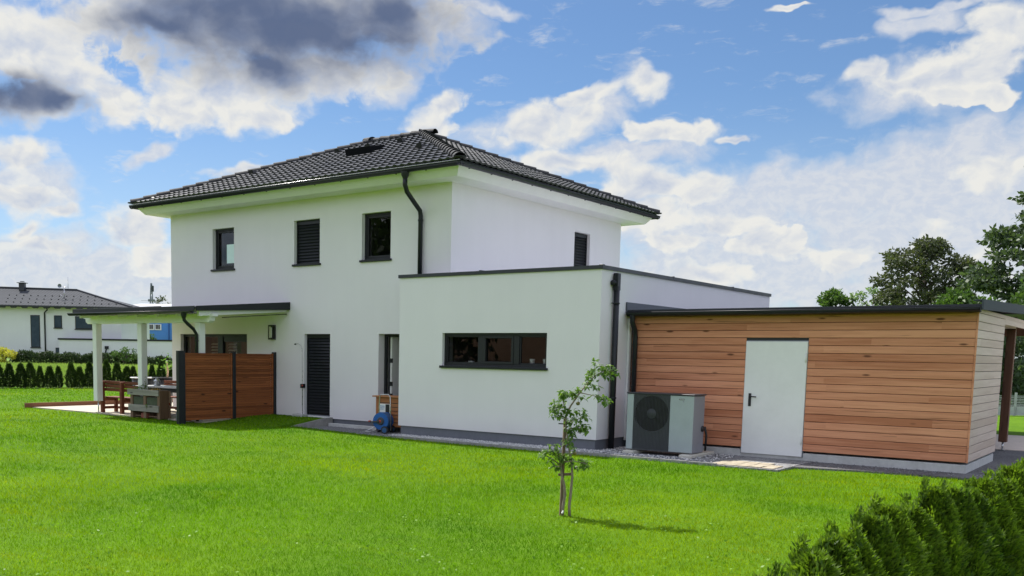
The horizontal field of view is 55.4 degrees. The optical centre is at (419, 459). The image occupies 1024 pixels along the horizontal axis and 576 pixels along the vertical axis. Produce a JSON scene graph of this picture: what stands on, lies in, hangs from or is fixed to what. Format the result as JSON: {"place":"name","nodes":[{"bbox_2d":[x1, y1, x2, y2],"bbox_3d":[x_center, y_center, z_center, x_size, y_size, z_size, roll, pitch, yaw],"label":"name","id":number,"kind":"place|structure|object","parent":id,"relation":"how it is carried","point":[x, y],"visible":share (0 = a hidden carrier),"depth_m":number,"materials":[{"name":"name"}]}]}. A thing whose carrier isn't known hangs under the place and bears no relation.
{"place":"outdoors","nodes":[
{"label":"outdoors","id":0,"kind":"place"},
{"bbox_2d":[0,361,169,384],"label":"meadow grass","id":1,"kind":"structure","parent":0,"point":[44,366],"depth_m":71.49,"materials":[{"name":"green plant"}]},
{"bbox_2d":[313,426,400,434],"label":"gravel","id":2,"kind":"structure","parent":0,"point":[332,428],"depth_m":21.73,"materials":[{"name":"grey gravel"}]},
{"bbox_2d":[0,356,1023,575],"bbox_3d":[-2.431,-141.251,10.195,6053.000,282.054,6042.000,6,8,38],"label":"ground","id":3,"kind":"structure","parent":0,"point":[1016,425],"depth_m":11.22,"materials":[{"name":"green plant"}]},
{"bbox_2d":[0,365,5,387],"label":"thuja shrub","id":4,"kind":"object","parent":3,"relation":"on","point":[2,379],"visible":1,"depth_m":35.46,"materials":[{"name":"green plant"}]},
{"bbox_2d":[0,347,17,362],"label":"yellow bush","id":5,"kind":"object","parent":3,"relation":"on","point":[7,353],"visible":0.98,"depth_m":84.71,"materials":[{"name":"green plant"}]},
{"bbox_2d":[2,362,16,387],"bbox_3d":[-15.176,-3.150,35.759,0.575,0.984,0.576,-1,6,-16],"label":"thuja shrub","id":6,"kind":"object","parent":3,"relation":"on","point":[9,372],"visible":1,"depth_m":35.65,"materials":[{"name":"green plant"}]},
{"bbox_2d":[12,362,27,387],"bbox_3d":[-14.815,-3.161,35.880,0.609,0.992,0.574,1,6,-1],"label":"thuja shrub","id":7,"kind":"object","parent":3,"relation":"on","point":[20,372],"visible":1,"depth_m":35.77,"materials":[{"name":"green plant"}]},
{"bbox_2d":[23,361,38,387],"bbox_3d":[-14.463,-3.177,35.972,0.576,1.015,0.568,4,7,25],"label":"thuja shrub","id":8,"kind":"object","parent":3,"relation":"on","point":[30,371],"visible":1,"depth_m":35.88,"materials":[{"name":"green plant"}]},
{"bbox_2d":[36,365,44,387],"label":"thuja shrub","id":9,"kind":"object","parent":3,"relation":"on","point":[40,372],"visible":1,"depth_m":36.13,"materials":[{"name":"green plant"}]},
{"bbox_2d":[42,365,55,387],"bbox_3d":[-13.892,-3.131,36.268,0.549,0.878,0.583,-1,7,-20],"label":"thuja shrub","id":10,"kind":"object","parent":3,"relation":"on","point":[49,378],"visible":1,"depth_m":36.19,"materials":[{"name":"green plant"}]},
{"bbox_2d":[9,349,92,363],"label":"clipped hedge","id":11,"kind":"object","parent":3,"relation":"on","point":[32,357],"visible":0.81,"depth_m":85.75,"materials":[{"name":"green plant"}]},
{"bbox_2d":[54,365,63,387],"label":"thuja shrub","id":12,"kind":"object","parent":3,"relation":"on","point":[60,379],"visible":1,"depth_m":36.41,"materials":[{"name":"green plant"}]},
{"bbox_2d":[64,362,77,387],"bbox_3d":[-13.199,-3.229,36.619,0.569,1.018,0.568,6,8,41],"label":"thuja shrub","id":13,"kind":"object","parent":3,"relation":"on","point":[70,373],"visible":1,"depth_m":36.53,"materials":[{"name":"green plant"}]},
{"bbox_2d":[74,365,86,387],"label":"thuja shrub","id":14,"kind":"object","parent":3,"relation":"on","point":[79,374],"visible":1,"depth_m":36.66,"materials":[{"name":"green plant"}]},
{"bbox_2d":[0,281,171,357],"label":"neighbour house","id":15,"kind":"structure","parent":3,"relation":"on","point":[35,320],"depth_m":95.22,"materials":[{"name":"white paint"}]},
{"bbox_2d":[30,315,40,347],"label":"window","id":16,"kind":"structure","parent":15,"relation":"in","point":[34,319],"depth_m":95.21,"materials":[{"name":"grey glass"}]},
{"bbox_2d":[53,315,62,328],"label":"window","id":17,"kind":"structure","parent":15,"relation":"in","point":[57,318],"depth_m":95.12,"materials":[{"name":"grey glass"}]},
{"bbox_2d":[75,316,91,329],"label":"window","id":18,"kind":"structure","parent":15,"relation":"in","point":[80,323],"depth_m":95.12,"materials":[{"name":"grey glass"}]},
{"bbox_2d":[83,361,93,387],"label":"thuja shrub","id":19,"kind":"object","parent":3,"relation":"on","point":[88,373],"visible":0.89,"depth_m":36.82,"materials":[{"name":"green plant"}]},
{"bbox_2d":[24,399,172,407],"bbox_3d":[-8.698,-1.728,29.718,0.045,0.255,7.300,6,8,38],"label":"terrace edging board","id":20,"kind":"object","parent":3,"relation":"on","point":[42,404],"visible":0.24,"depth_m":27.86,"materials":[{"name":"wood"}]},
{"bbox_2d":[102,358,112,387],"bbox_3d":[-12.061,-3.345,37.161,0.550,1.169,0.518,-3,7,-29],"label":"thuja shrub","id":21,"kind":"object","parent":3,"relation":"on","point":[106,372],"visible":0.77,"depth_m":37.06,"materials":[{"name":"green plant"}]},
{"bbox_2d":[112,361,123,384],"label":"thuja shrub","id":22,"kind":"object","parent":3,"relation":"on","point":[117,374],"visible":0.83,"depth_m":37.29,"materials":[{"name":"green plant"}]},
{"bbox_2d":[109,346,137,363],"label":"leafy bush","id":23,"kind":"object","parent":3,"relation":"on","point":[125,359],"visible":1,"depth_m":84.92,"materials":[{"name":"green plant"}]},
{"bbox_2d":[122,366,132,385],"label":"thuja shrub","id":24,"kind":"object","parent":3,"relation":"on","point":[127,372],"visible":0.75,"depth_m":37.49,"materials":[{"name":"green plant"}]},
{"bbox_2d":[86,350,171,364],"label":"hedge","id":25,"kind":"object","parent":3,"relation":"on","point":[152,360],"visible":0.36,"depth_m":85.72,"materials":[{"name":"green plant"}]},
{"bbox_2d":[33,402,229,422],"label":"terrace","id":26,"kind":"structure","parent":3,"relation":"on","point":[93,409],"depth_m":26.02,"materials":[{"name":"beige concrete"}]},
{"bbox_2d":[100,380,137,413],"bbox_3d":[-7.484,-1.607,24.867,1.860,0.825,0.491,6,8,38],"label":"garden bench","id":27,"kind":"object","parent":26,"relation":"on","point":[121,386],"visible":0.45,"depth_m":24.94,"materials":[{"name":"brown wood"}]},
{"bbox_2d":[130,377,153,385],"bbox_3d":[-8.239,-2.056,28.869,0.784,0.825,0.784,6,8,38],"label":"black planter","id":28,"kind":"object","parent":26,"relation":"on","point":[150,380],"visible":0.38,"depth_m":28.61,"materials":[{"name":"plastic"}]},
{"bbox_2d":[135,385,175,392],"bbox_3d":[-6.394,-1.536,24.881,2.000,0.715,0.750,6,8,38],"label":"dining table","id":29,"kind":"object","parent":26,"relation":"on","point":[172,389],"visible":0.12,"depth_m":24.61,"materials":[{"name":"black plastic"}]},
{"bbox_2d":[154,377,160,385],"bbox_3d":[-6.811,-2.034,25.096,0.176,0.214,0.176,6,8,38],"label":"lantern","id":30,"kind":"object","parent":29,"relation":"on","point":[157,381],"visible":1,"depth_m":25.05,"materials":[{"name":"metal"}]},
{"bbox_2d":[152,352,172,405],"bbox_3d":[-7.408,-2.377,28.334,0.902,1.606,0.686,4,7,25],"label":"potted plant","id":31,"kind":"object","parent":26,"relation":"on","point":[161,379],"visible":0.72,"depth_m":28.22,"materials":[{"name":"plant"}]},
{"bbox_2d":[164,380,176,408],"bbox_3d":[-6.182,-1.668,25.616,2.260,0.825,0.491,6,8,38],"label":"garden bench","id":32,"kind":"object","parent":26,"relation":"on","point":[167,382],"visible":0.06,"depth_m":26.16,"materials":[{"name":"brown wood"}]},
{"bbox_2d":[67,302,289,420],"bbox_3d":[-6.149,-2.540,24.276,5.330,2.848,2.841,6,8,38],"label":"pergola","id":33,"kind":"object","parent":26,"relation":"on","point":[198,316],"visible":0.93,"depth_m":23.38,"materials":[{"name":"white paint"}]},
{"bbox_2d":[129,365,137,385],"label":"thuja shrub","id":34,"kind":"object","parent":3,"relation":"on","point":[134,371],"visible":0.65,"depth_m":37.58,"materials":[{"name":"green plant"}]},
{"bbox_2d":[141,283,154,303],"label":"lattice mast","id":35,"kind":"object","parent":3,"relation":"on","point":[151,299],"visible":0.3,"depth_m":299.67,"materials":[{"name":"grey metal"}]},
{"bbox_2d":[127,389,170,419],"bbox_3d":[-6.593,-1.367,23.534,1.300,0.695,0.320,6,8,38],"label":"pallet planter","id":36,"kind":"object","parent":3,"relation":"on","point":[158,406],"visible":0.96,"depth_m":23.29,"materials":[{"name":"grey wood"}]},
{"bbox_2d":[148,364,156,376],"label":"thuja shrub","id":37,"kind":"object","parent":3,"relation":"on","point":[151,372],"visible":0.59,"depth_m":37.91,"materials":[{"name":"green plant"}]},
{"bbox_2d":[134,304,171,339],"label":"blue hall","id":38,"kind":"structure","parent":3,"relation":"on","point":[161,331],"depth_m":112.13,"materials":[{"name":"paint"}]},
{"bbox_2d":[149,324,154,329],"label":"window","id":39,"kind":"structure","parent":38,"relation":"in","point":[151,326],"depth_m":111.94,"materials":[{"name":"white paint"}]},
{"bbox_2d":[155,324,161,329],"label":"window","id":40,"kind":"structure","parent":38,"relation":"in","point":[157,326],"depth_m":111.94,"materials":[{"name":"white paint"}]},
{"bbox_2d":[155,360,166,376],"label":"thuja shrub","id":41,"kind":"object","parent":3,"relation":"on","point":[161,373],"visible":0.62,"depth_m":38.00,"materials":[{"name":"green plant"}]},
{"bbox_2d":[152,295,169,303],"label":"tree","id":42,"kind":"object","parent":3,"relation":"on","point":[158,300],"visible":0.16,"depth_m":134.08,"materials":[{"name":"green plant"}]},
{"bbox_2d":[168,366,172,376],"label":"thuja shrub","id":43,"kind":"object","parent":3,"relation":"on","point":[170,372],"visible":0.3,"depth_m":38.15,"materials":[{"name":"green plant"}]},
{"bbox_2d":[176,351,275,423],"bbox_3d":[-4.536,-1.708,22.973,0.095,1.730,2.980,6,8,38],"label":"privacy screen","id":44,"kind":"object","parent":3,"relation":"on","point":[232,385],"visible":0.98,"depth_m":22.84,"materials":[{"name":"wood"}]},
{"bbox_2d":[292,413,306,416],"bbox_3d":[-2.917,-1.034,23.496,0.330,0.170,0.210,6,8,38],"label":"shower base","id":45,"kind":"object","parent":3,"relation":"on","point":[298,415],"visible":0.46,"depth_m":23.39,"materials":[{"name":"concrete"}]},
{"bbox_2d":[294,343,304,413],"bbox_3d":[-2.908,-1.969,23.421,0.265,1.703,0.150,4,7,28],"label":"garden shower","id":46,"kind":"object","parent":45,"relation":"on","point":[302,385],"visible":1,"depth_m":23.36,"materials":[{"name":"metal"}]},
{"bbox_2d":[291,417,332,427],"bbox_3d":[-2.555,-0.820,22.436,0.060,0.285,1.480,6,8,38],"label":"retaining board","id":47,"kind":"object","parent":3,"relation":"on","point":[322,422],"visible":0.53,"depth_m":22.60,"materials":[{"name":"concrete"}]},
{"bbox_2d":[0,506,818,575],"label":"clover","id":48,"kind":"object","parent":3,"relation":"on","point":[325,546],"visible":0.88,"depth_m":8.74,"materials":[{"name":"green plant"}]},
{"bbox_2d":[128,129,770,449],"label":"house","id":49,"kind":"structure","parent":3,"relation":"on","point":[415,271],"depth_m":21.89,"materials":[{"name":"white paint"}]},
{"bbox_2d":[184,334,246,353],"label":"sliding door","id":50,"kind":"structure","parent":49,"relation":"in","point":[214,343],"depth_m":26.39,"materials":[{"name":"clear glass"}]},
{"bbox_2d":[210,228,234,271],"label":"window","id":51,"kind":"structure","parent":49,"relation":"in","point":[228,234],"depth_m":25.25,"materials":[{"name":"glass"}]},
{"bbox_2d":[268,325,275,339],"bbox_3d":[-3.667,-3.167,23.978,0.160,0.360,0.119,6,8,38],"label":"wall lamp","id":52,"kind":"object","parent":49,"relation":"attached to","point":[273,332],"visible":1,"depth_m":23.96,"materials":[{"name":"black plastic"}]},
{"bbox_2d":[292,219,320,266],"bbox_3d":[-2.668,-5.187,23.120,0.940,1.085,0.190,6,8,38],"label":"shuttered window","id":53,"kind":"structure","parent":49,"relation":"in","point":[308,231],"depth_m":23.19,"materials":[{"name":"metal"}]},
{"bbox_2d":[307,334,329,415],"bbox_3d":[-2.398,-2.045,23.290,0.855,1.960,0.060,6,8,38],"label":"shuttered door","id":54,"kind":"structure","parent":49,"relation":"in","point":[318,345],"depth_m":23.32,"materials":[{"name":"metal"}]},
{"bbox_2d":[359,212,391,262],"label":"window","id":55,"kind":"structure","parent":49,"relation":"in","point":[381,222],"depth_m":22.39,"materials":[{"name":"glass"}]},
{"bbox_2d":[384,334,398,395],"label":"open back door","id":56,"kind":"structure","parent":49,"relation":"in","point":[391,359],"depth_m":22.17,"materials":[{"name":"white paint"}]},
{"bbox_2d":[439,333,547,370],"bbox_3d":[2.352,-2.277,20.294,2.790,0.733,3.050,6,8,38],"label":"strip window","id":57,"kind":"structure","parent":49,"relation":"in","point":[506,351],"depth_m":19.98,"materials":[{"name":"glass"}]},
{"bbox_2d":[574,232,586,265],"bbox_3d":[4.115,-5.265,24.815,0.190,1.090,0.880,6,8,38],"label":"shuttered window","id":58,"kind":"structure","parent":49,"relation":"in","point":[580,242],"depth_m":24.92,"materials":[{"name":"metal"}]},
{"bbox_2d":[394,436,716,464],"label":"kerb stones","id":59,"kind":"object","parent":3,"relation":"on","point":[516,447],"visible":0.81,"depth_m":18.03,"materials":[{"name":"concrete"}]},
{"bbox_2d":[558,418,570,515],"bbox_3d":[1.595,0.083,10.610,0.159,1.075,0.118,-3,7,-33],"label":"tree stake","id":60,"kind":"object","parent":3,"relation":"on","point":[564,474],"visible":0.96,"depth_m":10.61,"materials":[{"name":"brown wood"}]},
{"bbox_2d":[538,357,619,515],"bbox_3d":[1.706,-0.242,10.531,0.878,1.748,0.344,1,6,-1],"label":"apple tree","id":61,"kind":"object","parent":3,"relation":"on","point":[564,395],"visible":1,"depth_m":10.49,"materials":[{"name":"green plant"}]},
{"bbox_2d":[714,460,782,468],"bbox_3d":[5.416,0.085,15.925,1.040,0.051,0.694,6,8,38],"label":"sandy paver patch","id":62,"kind":"object","parent":3,"relation":"on","point":[751,464],"visible":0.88,"depth_m":15.85,"materials":[{"name":"beige stone"}]},
{"bbox_2d":[767,559,815,575],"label":"thuja shrub","id":63,"kind":"object","parent":3,"relation":"on","point":[776,567],"visible":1,"depth_m":3.78,"materials":[{"name":"green plant"}]},
{"bbox_2d":[778,530,844,575],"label":"thuja shrub","id":64,"kind":"object","parent":3,"relation":"on","point":[806,561],"visible":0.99,"depth_m":4.09,"materials":[{"name":"green plant"}]},
{"bbox_2d":[623,299,1023,473],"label":"garden shed","id":65,"kind":"structure","parent":3,"relation":"on","point":[913,387],"depth_m":16.43,"materials":[{"name":"brown wood"}]},
{"bbox_2d":[740,340,809,457],"bbox_3d":[6.206,-1.086,16.975,1.099,2.017,0.150,6,8,38],"label":"door","id":66,"kind":"structure","parent":65,"relation":"in","point":[775,380],"depth_m":16.95,"materials":[{"name":"white metal"}]},
{"bbox_2d":[814,287,854,306],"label":"dome bush","id":67,"kind":"object","parent":3,"relation":"on","point":[832,296],"visible":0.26,"depth_m":61.77,"materials":[{"name":"green plant"}]},
{"bbox_2d":[813,518,871,575],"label":"thuja shrub","id":68,"kind":"object","parent":3,"relation":"on","point":[838,549],"visible":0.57,"depth_m":4.38,"materials":[{"name":"green plant"}]},
{"bbox_2d":[838,521,889,575],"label":"thuja shrub","id":69,"kind":"object","parent":3,"relation":"on","point":[855,538],"visible":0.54,"depth_m":4.66,"materials":[{"name":"green plant"}]},
{"bbox_2d":[849,287,888,305],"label":"pale shrub","id":70,"kind":"object","parent":3,"relation":"on","point":[870,290],"visible":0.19,"depth_m":61.22,"materials":[{"name":"green plant"}]},
{"bbox_2d":[845,503,912,575],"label":"thuja shrub","id":71,"kind":"object","parent":3,"relation":"on","point":[880,538],"visible":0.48,"depth_m":4.99,"materials":[{"name":"green plant"}]},
{"bbox_2d":[863,492,935,575],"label":"thuja shrub","id":72,"kind":"object","parent":3,"relation":"on","point":[911,546],"visible":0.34,"depth_m":5.29,"materials":[{"name":"green plant"}]},
{"bbox_2d":[868,234,982,305],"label":"maple tree","id":73,"kind":"object","parent":3,"relation":"on","point":[926,251],"visible":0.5,"depth_m":54.35,"materials":[{"name":"green plant"}]},
{"bbox_2d":[898,492,952,575],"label":"thuja shrub","id":74,"kind":"object","parent":3,"relation":"on","point":[927,529],"visible":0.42,"depth_m":5.55,"materials":[{"name":"green plant"}]},
{"bbox_2d":[912,475,979,575],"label":"thuja shrub","id":75,"kind":"object","parent":3,"relation":"on","point":[936,503],"visible":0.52,"depth_m":5.82,"materials":[{"name":"green plant"}]},
{"bbox_2d":[938,479,1000,575],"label":"thuja shrub","id":76,"kind":"object","parent":3,"relation":"on","point":[976,532],"visible":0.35,"depth_m":6.09,"materials":[{"name":"green plant"}]},
{"bbox_2d":[933,287,1006,340],"bbox_3d":[21.801,-4.629,39.558,4.219,4.834,4.505,6,8,38],"label":"hazel bush","id":77,"kind":"object","parent":3,"relation":"on","point":[957,296],"visible":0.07,"depth_m":38.73,"materials":[{"name":"green plant"}]},
{"bbox_2d":[955,191,1023,349],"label":"tall tree","id":78,"kind":"object","parent":3,"relation":"on","point":[990,279],"visible":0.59,"depth_m":42.54,"materials":[{"name":"green plant"}]},
{"bbox_2d":[961,477,1020,575],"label":"thuja shrub","id":79,"kind":"object","parent":3,"relation":"on","point":[987,511],"visible":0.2,"depth_m":6.37,"materials":[{"name":"green plant"}]},
{"bbox_2d":[970,470,1023,575],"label":"thuja shrub","id":80,"kind":"object","parent":3,"relation":"on","point":[994,493],"visible":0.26,"depth_m":6.62,"materials":[{"name":"green plant"}]},
{"bbox_2d":[980,469,1023,571],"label":"thuja shrub","id":81,"kind":"object","parent":3,"relation":"on","point":[1014,497],"visible":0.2,"depth_m":6.92,"materials":[{"name":"green plant"}]},
{"bbox_2d":[991,457,1023,500],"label":"thuja shrub","id":82,"kind":"object","parent":3,"relation":"on","point":[1014,472],"visible":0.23,"depth_m":7.25,"materials":[{"name":"green plant"}]},
{"bbox_2d":[997,336,1023,406],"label":"dark bush","id":83,"kind":"object","parent":3,"relation":"on","point":[1018,382],"visible":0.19,"depth_m":35.50,"materials":[{"name":"green plant"}]},
{"bbox_2d":[998,393,1023,415],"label":"garden fence","id":84,"kind":"object","parent":3,"relation":"on","point":[1016,411],"visible":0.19,"depth_m":32.95,"materials":[{"name":"grey metal"}]},
{"bbox_2d":[1009,277,1023,394],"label":"hazel bush","id":85,"kind":"object","parent":3,"relation":"on","point":[1016,300],"visible":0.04,"depth_m":38.50,"materials":[{"name":"green plant"}]},
{"bbox_2d":[0,0,1023,358],"label":"sky","id":86,"kind":"structure","parent":0,"point":[781,147],"materials":[{"name":"blue"}]},
{"bbox_2d":[312,426,811,471],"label":"gravel path","id":87,"kind":"structure","parent":0,"point":[787,463],"depth_m":16.68,"materials":[{"name":"grey gravel"}]},
{"bbox_2d":[328,423,375,429],"bbox_3d":[-1.371,-0.734,22.262,1.980,0.130,0.070,6,8,38],"label":"kerb stone","id":88,"kind":"object","parent":87,"relation":"on","point":[349,426],"visible":0.34,"depth_m":22.39,"materials":[{"name":"concrete"}]},
{"bbox_2d":[363,394,395,433],"bbox_3d":[-0.914,-1.011,21.081,0.717,0.862,0.438,3,7,17],"label":"hose reel","id":89,"kind":"object","parent":87,"relation":"on","point":[383,422],"visible":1,"depth_m":20.97,"materials":[{"name":"blue plastic"}]},
{"bbox_2d":[372,395,400,432],"bbox_3d":[-0.605,-1.014,21.400,0.880,0.807,0.555,6,8,38],"label":"storage cabinet","id":90,"kind":"object","parent":87,"relation":"on","point":[384,399],"visible":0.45,"depth_m":21.20,"materials":[{"name":"brown wood"}]},
{"bbox_2d":[380,404,389,412],"bbox_3d":[-0.781,-1.120,21.318,0.310,0.240,0.013,6,8,38],"label":"picture card","id":91,"kind":"object","parent":90,"relation":"attached to","point":[384,407],"visible":0.63,"depth_m":21.30,"materials":[{"name":"white paper"}]},
{"bbox_2d":[388,434,740,461],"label":"pebbles","id":92,"kind":"object","parent":87,"relation":"on","point":[616,449],"visible":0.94,"depth_m":18.07,"materials":[{"name":"grey gravel"}]},
{"bbox_2d":[622,449,649,453],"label":"concrete block","id":93,"kind":"structure","parent":87,"relation":"on","point":[633,451],"depth_m":17.52,"materials":[{"name":"grey concrete"}]},
{"bbox_2d":[626,391,706,453],"bbox_3d":[4.442,-0.683,17.415,1.317,1.045,0.594,6,8,38],"label":"heat pump","id":94,"kind":"object","parent":93,"relation":"on","point":[665,422],"visible":1,"depth_m":17.16,"materials":[{"name":"silver metal"}]},
{"bbox_2d":[679,450,713,458],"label":"concrete block","id":95,"kind":"structure","parent":87,"relation":"on","point":[695,455],"depth_m":17.02,"materials":[{"name":"grey concrete"}]},
{"bbox_2d":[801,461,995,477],"bbox_3d":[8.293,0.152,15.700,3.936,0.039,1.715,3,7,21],"label":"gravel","id":96,"kind":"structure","parent":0,"point":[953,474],"depth_m":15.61,"materials":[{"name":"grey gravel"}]},
{"bbox_2d":[792,449,1023,479],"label":"driveway","id":97,"kind":"structure","parent":0,"point":[1007,457],"depth_m":15.78,"materials":[{"name":"grey gravel"}]},
{"bbox_2d":[994,434,1023,450],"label":"carport paving","id":98,"kind":"structure","parent":0,"point":[1015,443],"depth_m":20.97,"materials":[{"name":"grey concrete"}]}
]}

